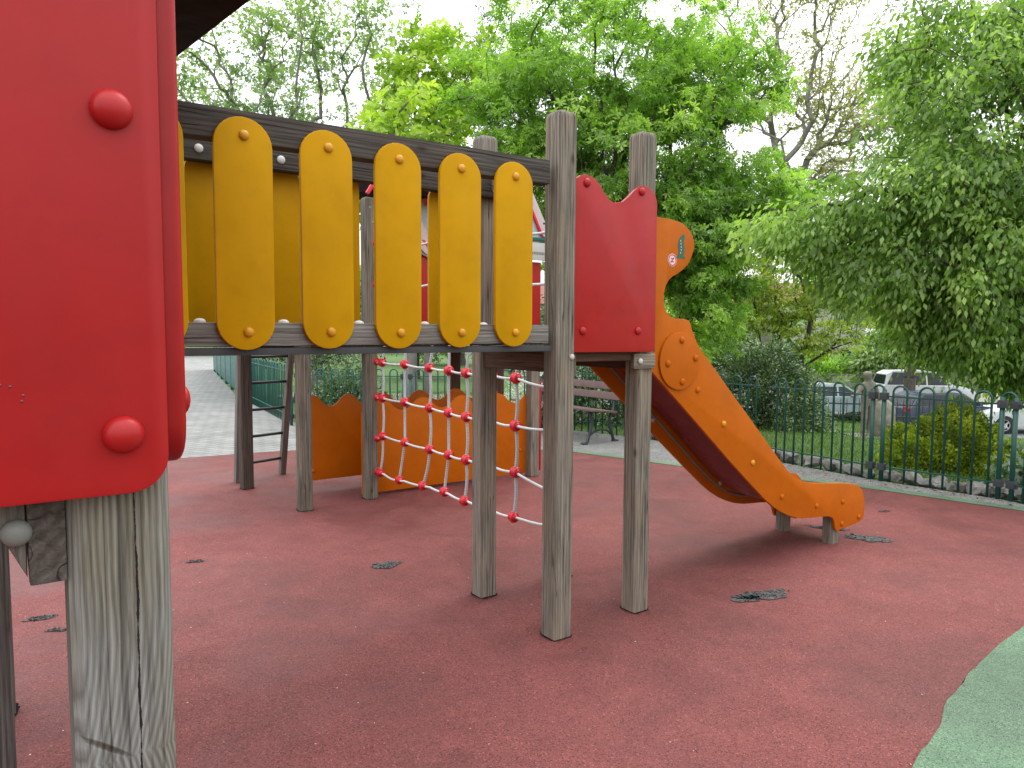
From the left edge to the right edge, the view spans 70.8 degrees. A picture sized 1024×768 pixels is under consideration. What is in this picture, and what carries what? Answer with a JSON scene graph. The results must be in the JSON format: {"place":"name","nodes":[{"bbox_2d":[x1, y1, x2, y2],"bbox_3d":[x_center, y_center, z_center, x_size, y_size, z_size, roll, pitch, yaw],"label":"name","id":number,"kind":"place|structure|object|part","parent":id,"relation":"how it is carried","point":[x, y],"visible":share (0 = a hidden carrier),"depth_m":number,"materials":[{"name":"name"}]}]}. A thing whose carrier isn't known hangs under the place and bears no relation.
{"place":"outdoors","nodes":[
{"label":"outdoors","id":0,"kind":"place"},
{"bbox_2d":[181,356,295,457],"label":"paved path","id":1,"kind":"structure","parent":0,"point":[210,420],"depth_m":11.69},
{"bbox_2d":[353,13,508,393],"bbox_3d":[-2.193,-3.934,16.740,4.776,8.477,3.074,0,4,0],"label":"maple tree","id":2,"kind":"object","parent":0,"point":[424,50],"visible":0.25,"depth_m":15.86,"materials":[{"name":"green plant"}]},
{"bbox_2d":[277,391,605,413],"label":"lawn path","id":3,"kind":"structure","parent":0,"point":[399,397],"depth_m":16.93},
{"bbox_2d":[420,352,465,364],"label":"background tree","id":4,"kind":"object","parent":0,"point":[462,359],"visible":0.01,"depth_m":33.83,"materials":[{"name":"green plant"}]},
{"bbox_2d":[360,280,543,378],"bbox_3d":[-2.112,-2.033,24.277,7.763,3.672,3.622,0,4,-6],"label":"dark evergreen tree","id":5,"kind":"object","parent":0,"point":[436,357],"visible":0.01,"depth_m":23.95,"materials":[{"name":"green plant"}]},
{"bbox_2d":[467,0,521,146],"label":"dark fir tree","id":6,"kind":"object","parent":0,"point":[490,122],"visible":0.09,"depth_m":20.17,"materials":[{"name":"green plant"}]},
{"bbox_2d":[9,450,1023,767],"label":"rubber floor","id":7,"kind":"structure","parent":0,"point":[313,638],"depth_m":3.50,"materials":[{"name":"red rubber"}]},
{"bbox_2d":[22,614,57,621],"bbox_3d":[-2.371,1.171,3.616,0.157,0.007,0.061,-1,5,-23],"label":"worn patch","id":8,"kind":"object","parent":7,"relation":"on","point":[44,616],"visible":1,"depth_m":3.62,"materials":[{"name":"rubber"}]},
{"bbox_2d":[44,627,65,630],"bbox_3d":[-2.191,1.183,3.474,0.123,0.007,0.041,0,4,-7],"label":"worn patch","id":9,"kind":"object","parent":7,"relation":"on","point":[58,629],"visible":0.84,"depth_m":3.47,"materials":[{"name":"rubber"}]},
{"bbox_2d":[185,559,203,562],"bbox_3d":[-1.985,1.108,4.514,0.119,0.007,0.046,-1,4,-18],"label":"worn patch","id":10,"kind":"object","parent":7,"relation":"on","point":[198,560],"visible":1,"depth_m":4.51,"materials":[{"name":"rubber"}]},
{"bbox_2d":[370,561,401,568],"bbox_3d":[-0.784,1.118,4.471,0.155,0.007,0.182,2,4,22],"label":"worn patch","id":11,"kind":"object","parent":7,"relation":"on","point":[388,564],"visible":1,"depth_m":4.46,"materials":[{"name":"rubber"}]},
{"bbox_2d":[0,0,864,767],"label":"play structure","id":12,"kind":"object","parent":7,"relation":"on","point":[140,260],"visible":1,"depth_m":2.61,"materials":[{"name":"grey wood"}]},
{"bbox_2d":[731,594,761,601],"bbox_3d":[1.286,1.169,3.932,0.194,0.007,0.096,-1,4,-14],"label":"worn patch","id":13,"kind":"object","parent":7,"relation":"on","point":[741,600],"visible":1,"depth_m":3.92,"materials":[{"name":"rubber"}]},
{"bbox_2d":[732,588,789,599],"bbox_3d":[1.391,1.166,3.987,0.374,0.008,0.144,-1,4,-14],"label":"worn patch","id":14,"kind":"object","parent":7,"relation":"on","point":[771,594],"visible":1,"depth_m":3.99,"materials":[{"name":"rubber"}]},
{"bbox_2d":[541,448,1023,510],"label":"green border band","id":15,"kind":"object","parent":7,"relation":"on","point":[895,490],"visible":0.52,"depth_m":6.67,"materials":[{"name":"rubber"}]},
{"bbox_2d":[808,525,849,530],"bbox_3d":[2.348,1.071,5.374,0.330,0.007,0.093,2,5,23],"label":"worn patch","id":16,"kind":"object","parent":7,"relation":"on","point":[819,526],"visible":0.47,"depth_m":5.38,"materials":[{"name":"rubber"}]},
{"bbox_2d":[845,533,891,541],"bbox_3d":[2.526,1.092,5.099,0.313,0.007,0.184,2,5,26],"label":"worn patch","id":17,"kind":"object","parent":7,"relation":"on","point":[868,538],"visible":1,"depth_m":5.10,"materials":[{"name":"rubber"}]},
{"bbox_2d":[912,626,1023,767],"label":"green rubber area","id":18,"kind":"object","parent":7,"relation":"on","point":[981,725],"visible":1,"depth_m":2.71,"materials":[{"name":"green rubber"}]},
{"bbox_2d":[177,0,1023,335],"label":"sky","id":19,"kind":"structure","parent":0,"point":[454,11],"materials":[{"name":"white"}]},
{"bbox_2d":[187,336,1023,503],"bbox_3d":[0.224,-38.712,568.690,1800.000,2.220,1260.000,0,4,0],"label":"ground","id":20,"kind":"structure","parent":0,"point":[394,359],"depth_m":19.40,"materials":[{"name":"green plant"}]},
{"bbox_2d":[213,347,235,389],"bbox_3d":[-8.202,-1.045,20.638,0.080,2.100,13.340,-2,5,-25],"label":"solid screen fence","id":21,"kind":"object","parent":20,"relation":"on","point":[225,368],"visible":0.23,"depth_m":20.16,"materials":[{"name":"teal metal"}]},
{"bbox_2d":[251,358,293,424],"bbox_3d":[-4.351,0.096,12.818,0.064,1.060,4.009,-2,5,-29],"label":"hoop top fence","id":22,"kind":"object","parent":20,"relation":"on","point":[258,400],"visible":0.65,"depth_m":12.66,"materials":[{"name":"green metal"}]},
{"bbox_2d":[176,0,425,390],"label":"budding ash tree","id":23,"kind":"object","parent":20,"relation":"on","point":[273,70],"visible":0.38,"depth_m":17.41,"materials":[{"name":"green plant"}]},
{"bbox_2d":[255,354,361,402],"bbox_3d":[-4.253,-0.671,15.207,2.622,2.153,2.072,-1,4,-17],"label":"flowering shrub tree","id":24,"kind":"object","parent":20,"relation":"on","point":[316,364],"visible":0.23,"depth_m":15.01,"materials":[{"name":"green plant"}]},
{"bbox_2d":[311,265,360,361],"bbox_3d":[-9.157,-3.811,37.852,6.314,5.308,5.236,0,4,0],"label":"background tree","id":25,"kind":"object","parent":20,"relation":"on","point":[360,308],"depth_m":36.95,"materials":[{"name":"green plant"}]},
{"bbox_2d":[294,368,403,418],"bbox_3d":[-2.477,0.264,10.999,1.713,1.010,0.064,1,4,3],"label":"hoop top fence","id":26,"kind":"object","parent":20,"relation":"on","point":[360,375],"visible":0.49,"depth_m":10.97,"materials":[{"name":"green metal"}]},
{"bbox_2d":[311,357,392,405],"bbox_3d":[-2.906,0.101,12.676,1.646,1.219,1.348,0,4,0],"label":"bush","id":27,"kind":"object","parent":20,"relation":"on","point":[342,389],"visible":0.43,"depth_m":12.47,"materials":[{"name":"green plant"}]},
{"bbox_2d":[344,68,470,397],"bbox_3d":[-1.793,-2.421,12.809,2.132,5.955,2.351,0,4,0],"label":"thin trunk tree","id":28,"kind":"object","parent":20,"relation":"on","point":[394,117],"visible":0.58,"depth_m":12.25,"materials":[{"name":"green plant"}]},
{"bbox_2d":[408,369,543,419],"bbox_3d":[-0.527,0.276,10.999,2.112,1.010,0.064,0,4,-3],"label":"hoop top fence","id":29,"kind":"object","parent":20,"relation":"on","point":[410,376],"visible":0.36,"depth_m":10.95,"materials":[{"name":"green metal"}]},
{"bbox_2d":[506,308,586,379],"bbox_3d":[2.344,-2.445,39.948,7.647,6.516,6.298,0,4,0],"label":"background tree","id":30,"kind":"object","parent":20,"relation":"on","point":[511,370],"depth_m":39.55,"materials":[{"name":"green plant"}]},
{"bbox_2d":[504,370,604,423],"bbox_3d":[0.589,0.171,12.329,2.050,1.228,1.312,0,4,0],"label":"blossoming bush","id":31,"kind":"object","parent":20,"relation":"on","point":[514,392],"visible":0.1,"depth_m":12.24,"materials":[{"name":"white plant"}]},
{"bbox_2d":[573,366,624,434],"bbox_3d":[1.173,0.285,10.523,1.592,1.080,0.064,4,5,40],"label":"hoop top fence","id":32,"kind":"object","parent":20,"relation":"on","point":[595,422],"visible":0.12,"depth_m":10.50,"materials":[{"name":"green metal"}]},
{"bbox_2d":[540,285,667,370],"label":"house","id":33,"kind":"structure","parent":20,"relation":"on","point":[542,292],"depth_m":66.74,"materials":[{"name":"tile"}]},
{"bbox_2d":[519,366,751,428],"bbox_3d":[2.061,0.121,12.055,4.012,1.570,1.404,0,4,0],"label":"laurel hedge","id":34,"kind":"object","parent":20,"relation":"on","point":[591,399],"visible":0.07,"depth_m":11.78,"materials":[{"name":"green plant"}]},
{"bbox_2d":[436,0,851,420],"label":"chestnut tree","id":35,"kind":"object","parent":20,"relation":"on","point":[703,199],"visible":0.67,"depth_m":12.34,"materials":[{"name":"green plant"}]},
{"bbox_2d":[664,294,721,368],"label":"background tree","id":36,"kind":"object","parent":20,"relation":"on","point":[673,314],"visible":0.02,"depth_m":42.84,"materials":[{"name":"green plant"}]},
{"bbox_2d":[654,374,763,439],"bbox_3d":[2.363,0.389,9.191,0.064,1.080,1.936,-3,5,-35],"label":"hoop top fence","id":37,"kind":"object","parent":20,"relation":"on","point":[740,384],"visible":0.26,"depth_m":8.54,"materials":[{"name":"green metal"}]},
{"bbox_2d":[709,350,743,372],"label":"street hedge","id":38,"kind":"object","parent":20,"relation":"on","point":[717,364],"visible":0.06,"depth_m":46.49,"materials":[{"name":"green plant"}]},
{"bbox_2d":[705,302,807,371],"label":"background tree","id":39,"kind":"object","parent":20,"relation":"on","point":[755,340],"visible":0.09,"depth_m":47.58,"materials":[{"name":"green plant"}]},
{"bbox_2d":[523,371,1015,392],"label":"street wall","id":40,"kind":"structure","parent":20,"relation":"on","point":[848,383],"depth_m":45.74,"materials":[{"name":"grey stone"}]},
{"bbox_2d":[714,332,839,433],"bbox_3d":[4.814,0.068,13.375,2.539,2.057,2.194,0,4,0],"label":"dense shrub","id":41,"kind":"object","parent":20,"relation":"on","point":[790,370],"visible":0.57,"depth_m":12.96,"materials":[{"name":"green plant"}]},
{"bbox_2d":[541,428,1023,510],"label":"gravel strip","id":42,"kind":"object","parent":20,"relation":"on","point":[603,443],"visible":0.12,"depth_m":7.80,"materials":[{"name":"grey gravel"}]},
{"bbox_2d":[510,377,619,444],"bbox_3d":[0.705,0.334,10.214,0.626,0.812,1.870,-3,5,-35],"label":"park bench","id":43,"kind":"object","parent":42,"relation":"on","point":[595,393],"visible":0.41,"depth_m":9.82,"materials":[{"name":"wood"}]},
{"bbox_2d":[577,432,1023,507],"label":"leaf litter","id":44,"kind":"object","parent":42,"relation":"on","point":[999,500],"visible":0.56,"depth_m":6.91,"materials":[{"name":"brown plant"}]},
{"bbox_2d":[714,283,864,369],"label":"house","id":45,"kind":"structure","parent":20,"relation":"on","point":[836,336],"depth_m":61.52,"materials":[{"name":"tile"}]},
{"bbox_2d":[803,317,816,331],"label":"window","id":46,"kind":"structure","parent":45,"relation":"in","point":[814,317],"depth_m":61.59,"materials":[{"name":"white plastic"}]},
{"bbox_2d":[839,348,851,360],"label":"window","id":47,"kind":"structure","parent":45,"relation":"in","point":[847,350],"depth_m":61.44,"materials":[{"name":"glass"}]},
{"bbox_2d":[717,250,885,373],"bbox_3d":[6.794,-1.553,17.361,4.043,4.753,2.942,0,4,0],"label":"yellow green shrub tree","id":48,"kind":"object","parent":20,"relation":"on","point":[784,319],"visible":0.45,"depth_m":17.01,"materials":[{"name":"green plant"}]},
{"bbox_2d":[693,0,925,400],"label":"bare plane tree","id":49,"kind":"object","parent":20,"relation":"on","point":[819,145],"visible":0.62,"depth_m":22.15,"materials":[{"name":"brown plant"}]},
{"bbox_2d":[770,378,878,478],"bbox_3d":[3.309,0.498,7.765,0.064,1.080,1.274,-2,5,-31],"label":"hoop top fence","id":50,"kind":"object","parent":20,"relation":"on","point":[870,463],"visible":0.91,"depth_m":7.62,"materials":[{"name":"green metal"}]},
{"bbox_2d":[784,351,868,389],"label":"street hedge","id":51,"kind":"object","parent":20,"relation":"on","point":[826,367],"visible":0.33,"depth_m":45.87,"materials":[{"name":"green plant"}]},
{"bbox_2d":[650,434,1021,499],"bbox_3d":[4.099,0.982,6.539,0.890,0.203,8.403,-2,5,-26],"label":"rock edging","id":52,"kind":"object","parent":20,"relation":"on","point":[978,488],"visible":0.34,"depth_m":7.11,"materials":[{"name":"grey stone"}]},
{"bbox_2d":[827,411,903,422],"bbox_3d":[7.985,0.822,16.513,2.263,0.467,0.840,0,4,0],"label":"ground cover","id":53,"kind":"object","parent":20,"relation":"on","point":[847,418],"visible":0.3,"depth_m":16.40,"materials":[{"name":"green plant"}]},
{"bbox_2d":[843,371,895,438],"bbox_3d":[6.244,0.417,12.494,0.831,1.282,0.568,0,4,0],"label":"stone statue","id":54,"kind":"object","parent":20,"relation":"on","point":[869,383],"visible":0.59,"depth_m":12.37,"materials":[{"name":"grey stone"}]},
{"bbox_2d":[726,0,1023,414],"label":"hackberry tree","id":55,"kind":"object","parent":20,"relation":"on","point":[952,301],"visible":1,"depth_m":7.59,"materials":[{"name":"green plant"}]},
{"bbox_2d":[768,397,989,423],"bbox_3d":[7.997,0.731,16.294,5.050,0.840,0.024,1,4,14],"label":"spiked railing","id":56,"kind":"object","parent":20,"relation":"on","point":[897,405],"visible":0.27,"depth_m":16.10,"materials":[{"name":"metal"}]},
{"bbox_2d":[838,328,931,382],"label":"background tree","id":57,"kind":"object","parent":20,"relation":"on","point":[870,361],"visible":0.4,"depth_m":45.25,"materials":[{"name":"green plant"}]},
{"bbox_2d":[873,384,1017,498],"bbox_3d":[4.016,0.572,6.789,0.064,1.082,1.242,-3,5,-41],"label":"hoop top fence","id":58,"kind":"object","parent":20,"relation":"on","point":[997,481],"visible":0.99,"depth_m":6.73,"materials":[{"name":"green metal"}]},
{"bbox_2d":[874,395,1023,478],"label":"golden cypress bush","id":59,"kind":"object","parent":20,"relation":"on","point":[952,440],"visible":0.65,"depth_m":8.23,"materials":[{"name":"green plant"}]},
{"bbox_2d":[916,363,1015,392],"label":"street hedge","id":60,"kind":"object","parent":20,"relation":"on","point":[969,381],"visible":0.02,"depth_m":44.72,"materials":[{"name":"green plant"}]},
{"bbox_2d":[981,441,1023,485],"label":"broad leaved shrub","id":61,"kind":"object","parent":20,"relation":"on","point":[1019,464],"visible":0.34,"depth_m":7.17,"materials":[{"name":"green plant"}]},
{"bbox_2d":[1005,398,1023,503],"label":"hoop top fence","id":62,"kind":"object","parent":20,"relation":"on","point":[1011,483],"visible":0.95,"depth_m":6.30,"materials":[{"name":"green metal"}]},
{"bbox_2d":[391,389,1023,483],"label":"grass","id":63,"kind":"structure","parent":0,"point":[848,445],"depth_m":10.80,"materials":[{"name":"green plant"}]},
{"bbox_2d":[585,388,999,401],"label":"pavement","id":64,"kind":"structure","parent":0,"point":[981,399],"depth_m":39.90,"materials":[{"name":"grey concrete"}]},
{"bbox_2d":[598,400,1023,437],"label":"road","id":65,"kind":"structure","parent":0,"point":[1020,432],"depth_m":27.14,"materials":[{"name":"grey asphalt"}]},
{"bbox_2d":[781,382,860,413],"bbox_3d":[14.131,0.698,31.619,4.190,1.470,2.140,1,4,3],"label":"parked car","id":66,"kind":"object","parent":65,"relation":"on","point":[839,396],"visible":0.16,"depth_m":30.80,"materials":[{"name":"paint"}]},
{"bbox_3d":[13.116,0.309,30.880,1.606,0.400,0.120,1,4,3],"label":"window","id":67,"kind":"part","parent":66,"relation":"part of","materials":[{"name":"grey glass"}]},
{"bbox_3d":[14.444,0.322,30.810,0.893,0.400,0.120,1,4,3],"label":"window","id":68,"kind":"part","parent":66,"relation":"part of","materials":[{"name":"grey glass"}]},
{"bbox_2d":[790,242,916,390],"bbox_3d":[18.783,-3.042,33.483,11.628,8.713,5.673,0,4,0],"label":"street tree","id":69,"kind":"object","parent":65,"relation":"on","point":[910,384],"visible":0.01,"depth_m":33.44,"materials":[{"name":"green plant"}]},
{"bbox_2d":[873,369,975,399],"bbox_3d":[20.698,0.211,36.292,4.440,1.840,2.140,1,4,6],"label":"parked car","id":70,"kind":"object","parent":65,"relation":"on","point":[882,377],"visible":0.15,"depth_m":35.62,"materials":[{"name":"paint"}]},
{"bbox_3d":[18.625,-0.276,36.486,0.123,0.451,1.508,1,4,6],"label":"rear window","id":71,"kind":"part","parent":70,"relation":"part of","materials":[{"name":"black glass"}]},
{"bbox_3d":[19.515,-0.265,35.647,1.852,0.610,0.183,1,4,6],"label":"window","id":72,"kind":"part","parent":70,"relation":"part of","materials":[{"name":"black glass"}]},
{"bbox_3d":[21.058,-0.245,35.485,1.092,0.610,0.183,1,4,6],"label":"window","id":73,"kind":"part","parent":70,"relation":"part of","materials":[{"name":"grey glass"}]},
{"bbox_2d":[889,389,989,423],"bbox_3d":[16.680,0.995,27.727,4.190,1.470,2.140,0,4,-5],"label":"parked car","id":74,"kind":"object","parent":65,"relation":"on","point":[926,393],"visible":0.17,"depth_m":26.94,"materials":[{"name":"paint"}]},
{"bbox_3d":[14.919,0.595,27.554,0.246,0.312,1.516,0,4,-5],"label":"rear window","id":75,"kind":"part","parent":74,"relation":"part of","materials":[{"name":"grey glass"}]},
{"bbox_3d":[15.775,0.617,26.854,1.606,0.400,0.120,0,4,-5],"label":"window","id":76,"kind":"part","parent":74,"relation":"part of","materials":[{"name":"black glass"}]},
{"bbox_3d":[17.099,0.617,26.969,0.893,0.400,0.120,0,4,-5],"label":"window","id":77,"kind":"part","parent":74,"relation":"part of","materials":[{"name":"black glass"}]},
{"bbox_2d":[980,397,1023,433],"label":"parked car","id":78,"kind":"object","parent":65,"relation":"on","point":[1008,419],"visible":0.28,"depth_m":26.30,"materials":[{"name":"paint"}]}
]}

